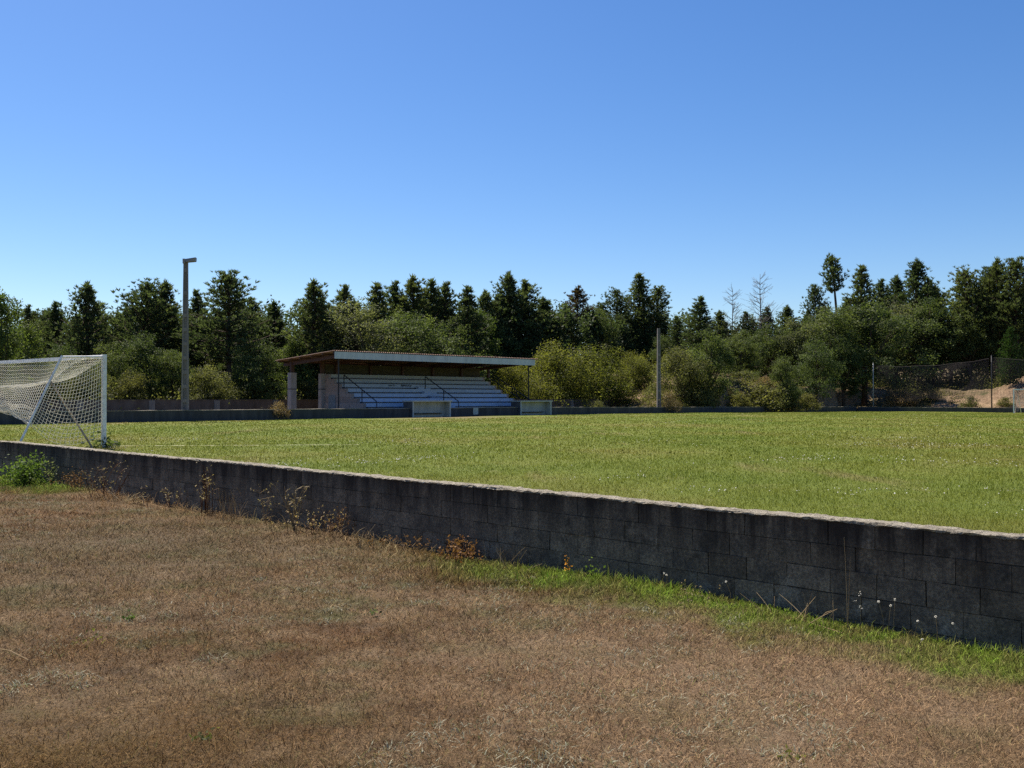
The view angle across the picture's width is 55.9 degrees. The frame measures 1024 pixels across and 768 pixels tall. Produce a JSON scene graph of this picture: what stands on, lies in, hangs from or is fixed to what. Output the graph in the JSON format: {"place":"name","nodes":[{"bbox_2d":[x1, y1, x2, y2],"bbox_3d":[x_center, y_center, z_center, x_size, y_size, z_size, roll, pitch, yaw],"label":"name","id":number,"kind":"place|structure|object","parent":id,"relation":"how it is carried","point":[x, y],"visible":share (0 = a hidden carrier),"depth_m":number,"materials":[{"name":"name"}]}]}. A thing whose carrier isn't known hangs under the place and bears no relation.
{"place":"outdoors","nodes":[
{"label":"outdoors","id":0,"kind":"place"},
{"bbox_2d":[0,474,1023,767],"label":"dry lawn","id":1,"kind":"structure","parent":0,"point":[50,711],"depth_m":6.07,"materials":[{"name":"plant"}]},
{"bbox_2d":[5,449,52,486],"bbox_3d":[-10.049,1.753,20.096,0.970,0.829,1.488,0,-1,-22],"label":"leafy weed","id":2,"kind":"object","parent":1,"relation":"on","point":[23,474],"visible":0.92,"depth_m":19.96,"materials":[{"name":"green plant"}]},
{"bbox_2d":[32,478,436,552],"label":"straw litter","id":3,"kind":"object","parent":1,"relation":"on","point":[176,507],"visible":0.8,"depth_m":15.17,"materials":[{"name":"brown plant"}]},
{"bbox_2d":[0,498,883,767],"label":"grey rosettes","id":4,"kind":"object","parent":1,"relation":"on","point":[532,762],"visible":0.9,"depth_m":5.72,"materials":[{"name":"grey plant"}]},
{"bbox_2d":[431,534,486,562],"bbox_3d":[-0.621,1.885,11.057,0.729,0.327,1.399,0,-1,-4],"label":"dry weed","id":5,"kind":"object","parent":1,"relation":"on","point":[456,554],"visible":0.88,"depth_m":10.90,"materials":[{"name":"brown plant"}]},
{"bbox_2d":[0,441,1023,653],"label":"block wall","id":6,"kind":"structure","parent":1,"relation":"on","point":[968,583],"depth_m":9.32,"materials":[{"name":"grey concrete"}]},
{"bbox_2d":[0,507,1023,767],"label":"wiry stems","id":7,"kind":"object","parent":1,"relation":"on","point":[414,661],"visible":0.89,"depth_m":6.19,"materials":[{"name":"brown plant"}]},
{"bbox_2d":[0,411,1023,533],"bbox_3d":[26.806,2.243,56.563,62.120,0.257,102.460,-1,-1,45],"label":"pitch","id":8,"kind":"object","parent":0,"point":[781,474],"visible":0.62,"depth_m":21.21,"materials":[{"name":"green plant"}]},
{"bbox_2d":[0,354,106,447],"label":"football goal","id":9,"kind":"object","parent":8,"relation":"on","point":[103,377],"visible":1,"depth_m":25.10,"materials":[{"name":"paint"}]},
{"bbox_2d":[402,400,451,416],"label":"dugout","id":10,"kind":"object","parent":8,"relation":"on","point":[432,408],"visible":0.73,"depth_m":68.30,"materials":[{"name":"paint"}]},
{"bbox_2d":[510,401,552,414],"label":"dugout","id":11,"kind":"object","parent":8,"relation":"on","point":[534,407],"visible":0.73,"depth_m":75.81,"materials":[{"name":"paint"}]},
{"bbox_2d":[768,354,812,411],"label":"broadleaf tree","id":12,"kind":"object","parent":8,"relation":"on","point":[780,375],"visible":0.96,"depth_m":101.62,"materials":[{"name":"green plant"}]},
{"bbox_2d":[0,411,1023,473],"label":"pitch grass","id":13,"kind":"structure","parent":0,"point":[745,418],"depth_m":45.88,"materials":[{"name":"green plant"}]},
{"bbox_2d":[0,0,1023,354],"label":"sky","id":14,"kind":"structure","parent":0,"point":[698,147],"materials":[{"name":"blue"}]},
{"bbox_2d":[276,363,994,407],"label":"terrain","id":15,"kind":"structure","parent":0,"point":[835,400],"depth_m":116.78,"materials":[{"name":"soil"}]},
{"bbox_2d":[0,286,33,399],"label":"broadleaf tree","id":16,"kind":"object","parent":15,"relation":"on","point":[7,312],"visible":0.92,"depth_m":62.10,"materials":[{"name":"green plant"}]},
{"bbox_2d":[5,304,57,367],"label":"pine tree","id":17,"kind":"object","parent":15,"relation":"on","point":[28,313],"visible":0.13,"depth_m":84.20,"materials":[{"name":"green plant"}]},
{"bbox_2d":[4,319,60,399],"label":"broadleaf tree","id":18,"kind":"object","parent":15,"relation":"on","point":[28,353],"visible":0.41,"depth_m":65.80,"materials":[{"name":"green plant"}]},
{"bbox_2d":[4,352,75,399],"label":"bush","id":19,"kind":"object","parent":15,"relation":"on","point":[50,389],"visible":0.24,"depth_m":65.60,"materials":[{"name":"green plant"}]},
{"bbox_2d":[36,301,71,366],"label":"pine tree","id":20,"kind":"object","parent":15,"relation":"on","point":[55,313],"visible":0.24,"depth_m":85.73,"materials":[{"name":"green plant"}]},
{"bbox_2d":[39,281,130,389],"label":"pine tree","id":21,"kind":"object","parent":15,"relation":"on","point":[83,320],"visible":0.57,"depth_m":79.57,"materials":[{"name":"green plant"}]},
{"bbox_2d":[58,361,126,399],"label":"bush","id":22,"kind":"object","parent":15,"relation":"on","point":[85,376],"visible":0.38,"depth_m":67.28,"materials":[{"name":"green plant"}]},
{"bbox_2d":[91,339,158,399],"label":"broadleaf tree","id":23,"kind":"object","parent":15,"relation":"on","point":[113,362],"visible":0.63,"depth_m":71.58,"materials":[{"name":"green plant"}]},
{"bbox_2d":[107,367,157,400],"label":"bush","id":24,"kind":"object","parent":15,"relation":"on","point":[131,383],"visible":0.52,"depth_m":69.66,"materials":[{"name":"green plant"}]},
{"bbox_2d":[81,277,190,380],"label":"pine tree","id":25,"kind":"object","parent":15,"relation":"on","point":[149,290],"visible":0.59,"depth_m":81.23,"materials":[{"name":"green plant"}]},
{"bbox_2d":[115,331,181,399],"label":"broadleaf tree","id":26,"kind":"object","parent":15,"relation":"on","point":[146,358],"visible":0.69,"depth_m":73.32,"materials":[{"name":"green plant"}]},
{"bbox_2d":[138,280,201,399],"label":"pine tree","id":27,"kind":"object","parent":15,"relation":"on","point":[167,297],"visible":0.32,"depth_m":83.58,"materials":[{"name":"green plant"}]},
{"bbox_2d":[147,349,196,399],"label":"broadleaf tree","id":28,"kind":"object","parent":15,"relation":"on","point":[176,359],"visible":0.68,"depth_m":73.55,"materials":[{"name":"green plant"}]},
{"bbox_2d":[181,257,196,409],"bbox_3d":[-18.680,-2.389,55.804,0.790,9.850,0.440,0,-1,-8],"label":"floodlight pole","id":29,"kind":"object","parent":15,"relation":"on","point":[185,367],"visible":0.87,"depth_m":55.71,"materials":[{"name":"concrete"}]},
{"bbox_2d":[163,289,225,396],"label":"pine tree","id":30,"kind":"object","parent":15,"relation":"on","point":[196,306],"visible":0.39,"depth_m":83.60,"materials":[{"name":"green plant"}]},
{"bbox_2d":[0,408,409,424],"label":"touchline wall","id":31,"kind":"structure","parent":15,"relation":"on","point":[173,415],"depth_m":55.98,"materials":[{"name":"paint"}]},
{"bbox_2d":[175,359,248,399],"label":"bush","id":32,"kind":"object","parent":15,"relation":"on","point":[203,386],"visible":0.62,"depth_m":72.12,"materials":[{"name":"green plant"}]},
{"bbox_2d":[169,268,284,380],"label":"pine tree","id":33,"kind":"object","parent":15,"relation":"on","point":[225,292],"visible":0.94,"depth_m":79.12,"materials":[{"name":"green plant"}]},
{"bbox_2d":[216,296,286,396],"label":"pine tree","id":34,"kind":"object","parent":15,"relation":"on","point":[253,306],"visible":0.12,"depth_m":87.33,"materials":[{"name":"green plant"}]},
{"bbox_2d":[230,337,287,399],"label":"broadleaf tree","id":35,"kind":"object","parent":15,"relation":"on","point":[246,364],"visible":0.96,"depth_m":75.61,"materials":[{"name":"green plant"}]},
{"bbox_2d":[249,299,297,399],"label":"pine tree","id":36,"kind":"object","parent":15,"relation":"on","point":[277,313],"visible":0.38,"depth_m":85.73,"materials":[{"name":"green plant"}]},
{"bbox_2d":[267,335,316,397],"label":"broadleaf tree","id":37,"kind":"object","parent":15,"relation":"on","point":[290,348],"visible":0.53,"depth_m":81.23,"materials":[{"name":"green plant"}]},
{"bbox_2d":[274,278,351,387],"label":"pine tree","id":38,"kind":"object","parent":15,"relation":"on","point":[313,291],"visible":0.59,"depth_m":82.67,"materials":[{"name":"green plant"}]},
{"bbox_2d":[0,399,627,411],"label":"perimeter wall","id":39,"kind":"structure","parent":15,"relation":"on","point":[125,405],"depth_m":67.94,"materials":[{"name":"concrete"}]},
{"bbox_2d":[315,284,371,365],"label":"pine tree","id":40,"kind":"object","parent":15,"relation":"on","point":[343,294],"visible":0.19,"depth_m":84.88,"materials":[{"name":"green plant"}]},
{"bbox_2d":[315,296,427,366],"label":"broadleaf tree","id":41,"kind":"object","parent":15,"relation":"on","point":[371,346],"visible":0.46,"depth_m":82.29,"materials":[{"name":"green plant"}]},
{"bbox_2d":[356,281,404,349],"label":"pine tree","id":42,"kind":"object","parent":15,"relation":"on","point":[378,296],"visible":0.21,"depth_m":89.88,"materials":[{"name":"green plant"}]},
{"bbox_2d":[379,280,420,366],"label":"pine tree","id":43,"kind":"object","parent":15,"relation":"on","point":[394,290],"visible":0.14,"depth_m":92.18,"materials":[{"name":"green plant"}]},
{"bbox_2d":[275,350,536,408],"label":"grandstand","id":44,"kind":"object","parent":15,"relation":"on","point":[357,379],"visible":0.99,"depth_m":72.40,"materials":[{"name":"concrete"}]},
{"bbox_2d":[367,308,463,367],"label":"broadleaf tree","id":45,"kind":"object","parent":15,"relation":"on","point":[413,331],"visible":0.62,"depth_m":85.27,"materials":[{"name":"green plant"}]},
{"bbox_2d":[386,273,449,353],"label":"pine tree","id":46,"kind":"object","parent":15,"relation":"on","point":[414,287],"visible":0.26,"depth_m":91.70,"materials":[{"name":"green plant"}]},
{"bbox_2d":[413,277,461,343],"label":"pine tree","id":47,"kind":"object","parent":15,"relation":"on","point":[432,290],"visible":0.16,"depth_m":93.57,"materials":[{"name":"green plant"}]},
{"bbox_2d":[427,281,481,367],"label":"pine tree","id":48,"kind":"object","parent":15,"relation":"on","point":[445,294],"visible":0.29,"depth_m":94.05,"materials":[{"name":"green plant"}]},
{"bbox_2d":[422,315,495,381],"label":"broadleaf tree","id":49,"kind":"object","parent":15,"relation":"on","point":[458,333],"visible":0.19,"depth_m":89.37,"materials":[{"name":"green plant"}]},
{"bbox_2d":[450,284,494,379],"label":"pine tree","id":50,"kind":"object","parent":15,"relation":"on","point":[467,299],"visible":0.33,"depth_m":95.73,"materials":[{"name":"green plant"}]},
{"bbox_2d":[451,407,517,416],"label":"touchline wall","id":51,"kind":"structure","parent":15,"relation":"on","point":[482,411],"depth_m":71.76,"materials":[{"name":"paint"}]},
{"bbox_2d":[469,308,504,388],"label":"broadleaf tree","id":52,"kind":"object","parent":15,"relation":"on","point":[489,347],"visible":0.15,"depth_m":103.08,"materials":[{"name":"green plant"}]},
{"bbox_2d":[476,289,516,384],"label":"pine tree","id":53,"kind":"object","parent":15,"relation":"on","point":[485,298],"visible":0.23,"depth_m":106.82,"materials":[{"name":"green plant"}]},
{"bbox_2d":[479,319,539,389],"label":"broadleaf tree","id":54,"kind":"object","parent":15,"relation":"on","point":[517,345],"visible":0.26,"depth_m":105.87,"materials":[{"name":"green plant"}]},
{"bbox_2d":[3,295,1023,400],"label":"wood","id":55,"kind":"object","parent":15,"relation":"on","point":[585,328],"visible":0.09,"depth_m":114.97,"materials":[{"name":"green plant"}]},
{"bbox_2d":[5,351,1021,408],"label":"undergrowth","id":56,"kind":"object","parent":15,"relation":"on","point":[913,384],"visible":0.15,"depth_m":126.10,"materials":[{"name":"green plant"}]},
{"bbox_2d":[480,365,549,400],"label":"bush","id":57,"kind":"object","parent":15,"relation":"on","point":[513,376],"visible":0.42,"depth_m":94.38,"materials":[{"name":"green plant"}]},
{"bbox_2d":[490,271,547,380],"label":"pine tree","id":58,"kind":"object","parent":15,"relation":"on","point":[508,282],"visible":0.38,"depth_m":109.23,"materials":[{"name":"green plant"}]},
{"bbox_2d":[500,290,550,371],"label":"pine tree","id":59,"kind":"object","parent":15,"relation":"on","point":[521,311],"visible":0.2,"depth_m":109.36,"materials":[{"name":"green plant"}]},
{"bbox_2d":[504,278,560,374],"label":"pine tree","id":60,"kind":"object","parent":15,"relation":"on","point":[526,287],"visible":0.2,"depth_m":111.21,"materials":[{"name":"green plant"}]},
{"bbox_2d":[513,337,608,406],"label":"bush","id":61,"kind":"object","parent":15,"relation":"on","point":[555,385],"visible":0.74,"depth_m":98.11,"materials":[{"name":"green plant"}]},
{"bbox_2d":[560,285,599,341],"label":"pine tree","id":62,"kind":"object","parent":15,"relation":"on","point":[577,296],"visible":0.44,"depth_m":120.86,"materials":[{"name":"green plant"}]},
{"bbox_2d":[550,342,637,406],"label":"bush","id":63,"kind":"object","parent":15,"relation":"on","point":[616,392],"visible":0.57,"depth_m":101.24,"materials":[{"name":"green plant"}]},
{"bbox_2d":[575,305,623,352],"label":"broadleaf tree","id":64,"kind":"object","parent":15,"relation":"on","point":[605,326],"visible":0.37,"depth_m":120.84,"materials":[{"name":"green plant"}]},
{"bbox_2d":[599,286,638,343],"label":"pine tree","id":65,"kind":"object","parent":15,"relation":"on","point":[616,304],"visible":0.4,"depth_m":126.80,"materials":[{"name":"green plant"}]},
{"bbox_2d":[605,349,656,389],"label":"bush","id":66,"kind":"object","parent":15,"relation":"on","point":[639,367],"visible":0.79,"depth_m":106.34,"materials":[{"name":"green plant"}]},
{"bbox_2d":[614,272,669,345],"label":"pine tree","id":67,"kind":"object","parent":15,"relation":"on","point":[640,291],"visible":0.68,"depth_m":128.20,"materials":[{"name":"green plant"}]},
{"bbox_2d":[643,285,679,339],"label":"pine tree","id":68,"kind":"object","parent":15,"relation":"on","point":[659,293],"visible":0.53,"depth_m":130.10,"materials":[{"name":"green plant"}]},
{"bbox_2d":[653,315,694,370],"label":"pine tree","id":69,"kind":"object","parent":15,"relation":"on","point":[676,330],"visible":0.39,"depth_m":117.67,"materials":[{"name":"green plant"}]},
{"bbox_2d":[635,346,724,407],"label":"bush","id":70,"kind":"object","parent":15,"relation":"on","point":[675,368],"visible":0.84,"depth_m":94.56,"materials":[{"name":"green plant"}]},
{"bbox_2d":[671,294,724,369],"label":"pine tree","id":71,"kind":"object","parent":15,"relation":"on","point":[699,307],"visible":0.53,"depth_m":107.54,"materials":[{"name":"green plant"}]},
{"bbox_2d":[552,407,856,414],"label":"touchline wall","id":72,"kind":"structure","parent":15,"relation":"on","point":[588,410],"depth_m":87.50,"materials":[{"name":"paint"}]},
{"bbox_2d":[677,327,738,406],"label":"broadleaf tree","id":73,"kind":"object","parent":15,"relation":"on","point":[720,347],"visible":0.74,"depth_m":96.11,"materials":[{"name":"green plant"}]},
{"bbox_2d":[720,329,763,379],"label":"broadleaf tree","id":74,"kind":"object","parent":15,"relation":"on","point":[740,346],"visible":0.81,"depth_m":117.79,"materials":[{"name":"green plant"}]},
{"bbox_2d":[731,311,763,371],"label":"pine tree","id":75,"kind":"object","parent":15,"relation":"on","point":[745,326],"visible":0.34,"depth_m":127.53,"materials":[{"name":"green plant"}]},
{"bbox_2d":[735,272,779,377],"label":"dead tree","id":76,"kind":"object","parent":15,"relation":"on","point":[760,315],"visible":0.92,"depth_m":126.10,"materials":[{"name":"grey plant"}]},
{"bbox_2d":[727,380,789,410],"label":"shrub","id":77,"kind":"object","parent":15,"relation":"on","point":[756,401],"visible":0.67,"depth_m":100.84,"materials":[{"name":"green plant"}]},
{"bbox_2d":[733,322,795,379],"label":"broadleaf tree","id":78,"kind":"object","parent":15,"relation":"on","point":[774,345],"visible":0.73,"depth_m":121.29,"materials":[{"name":"green plant"}]},
{"bbox_2d":[761,384,804,411],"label":"shrub","id":79,"kind":"object","parent":15,"relation":"on","point":[784,401],"visible":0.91,"depth_m":100.11,"materials":[{"name":"green plant"}]},
{"bbox_2d":[610,377,969,408],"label":"bank weeds","id":80,"kind":"object","parent":15,"relation":"on","point":[755,383],"visible":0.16,"depth_m":106.44,"materials":[{"name":"plant"}]},
{"bbox_2d":[771,316,831,380],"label":"broadleaf tree","id":81,"kind":"object","parent":15,"relation":"on","point":[787,337],"visible":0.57,"depth_m":119.14,"materials":[{"name":"green plant"}]},
{"bbox_2d":[795,284,833,379],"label":"pine tree","id":82,"kind":"object","parent":15,"relation":"on","point":[815,298],"visible":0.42,"depth_m":128.04,"materials":[{"name":"green plant"}]},
{"bbox_2d":[786,336,845,404],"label":"broadleaf tree","id":83,"kind":"object","parent":15,"relation":"on","point":[820,360],"visible":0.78,"depth_m":107.25,"materials":[{"name":"green plant"}]},
{"bbox_2d":[789,304,874,378],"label":"broadleaf tree","id":84,"kind":"object","parent":15,"relation":"on","point":[836,319],"visible":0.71,"depth_m":118.64,"materials":[{"name":"green plant"}]},
{"bbox_2d":[818,253,849,373],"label":"pine tree","id":85,"kind":"object","parent":15,"relation":"on","point":[833,276],"visible":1,"depth_m":124.92,"materials":[{"name":"green plant"}]},
{"bbox_2d":[819,334,871,406],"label":"broadleaf tree","id":86,"kind":"object","parent":15,"relation":"on","point":[851,356],"visible":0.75,"depth_m":116.14,"materials":[{"name":"green plant"}]},
{"bbox_2d":[840,264,896,387],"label":"pine tree","id":87,"kind":"object","parent":15,"relation":"on","point":[860,286],"visible":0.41,"depth_m":125.65,"materials":[{"name":"green plant"}]},
{"bbox_2d":[814,294,942,405],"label":"broadleaf tree","id":88,"kind":"object","parent":15,"relation":"on","point":[888,352],"visible":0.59,"depth_m":118.85,"materials":[{"name":"green plant"}]},
{"bbox_2d":[869,278,900,378],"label":"pine tree","id":89,"kind":"object","parent":15,"relation":"on","point":[879,285],"visible":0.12,"depth_m":144.10,"materials":[{"name":"green plant"}]},
{"bbox_2d":[876,298,939,382],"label":"broadleaf tree","id":90,"kind":"object","parent":15,"relation":"on","point":[897,311],"visible":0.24,"depth_m":134.24,"materials":[{"name":"green plant"}]},
{"bbox_2d":[888,258,946,373],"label":"pine tree","id":91,"kind":"object","parent":15,"relation":"on","point":[916,272],"visible":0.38,"depth_m":139.69,"materials":[{"name":"green plant"}]},
{"bbox_2d":[883,295,967,387],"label":"broadleaf tree","id":92,"kind":"object","parent":15,"relation":"on","point":[934,323],"visible":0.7,"depth_m":132.75,"materials":[{"name":"green plant"}]},
{"bbox_2d":[878,378,1023,407],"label":"hillside","id":93,"kind":"structure","parent":0,"point":[941,403],"depth_m":113.97,"materials":[{"name":"soil"}]},
{"bbox_2d":[858,407,1023,412],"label":"end wall","id":94,"kind":"structure","parent":93,"relation":"on","point":[953,409],"depth_m":107.77,"materials":[{"name":"paint"}]},
{"bbox_2d":[910,314,991,388],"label":"broadleaf tree","id":95,"kind":"object","parent":93,"relation":"on","point":[957,361],"visible":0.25,"depth_m":133.19,"materials":[{"name":"green plant"}]},
{"bbox_2d":[934,305,1005,387],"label":"broadleaf tree","id":96,"kind":"object","parent":93,"relation":"on","point":[991,346],"visible":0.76,"depth_m":130.95,"materials":[{"name":"green plant"}]},
{"bbox_2d":[928,265,1023,371],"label":"pine tree","id":97,"kind":"object","parent":93,"relation":"on","point":[962,289],"visible":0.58,"depth_m":132.86,"materials":[{"name":"green plant"}]},
{"bbox_2d":[991,355,991,407],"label":"net pole","id":98,"kind":"object","parent":93,"relation":"on","point":[991,381],"visible":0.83,"depth_m":104.85,"materials":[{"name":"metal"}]},
{"bbox_2d":[876,358,990,403],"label":"ball net","id":99,"kind":"object","parent":98,"relation":"attached to","point":[890,384],"visible":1,"depth_m":109.22,"materials":[{"name":"grey"}]},
{"bbox_2d":[992,358,1023,399],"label":"ball net","id":100,"kind":"object","parent":98,"relation":"hanging from","point":[1021,378],"visible":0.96,"depth_m":103.86,"materials":[{"name":"grey fabric"}]},
{"bbox_2d":[964,257,1023,376],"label":"pine tree","id":101,"kind":"object","parent":93,"relation":"on","point":[995,272],"visible":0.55,"depth_m":131.43,"materials":[{"name":"green plant"}]},
{"bbox_2d":[975,256,1023,369],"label":"pine tree","id":102,"kind":"object","parent":93,"relation":"on","point":[1014,274],"visible":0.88,"depth_m":129.15,"materials":[{"name":"green plant"}]},
{"bbox_2d":[995,326,1023,385],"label":"pine tree","id":103,"kind":"object","parent":93,"relation":"on","point":[1009,351],"visible":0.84,"depth_m":112.82,"materials":[{"name":"green plant"}]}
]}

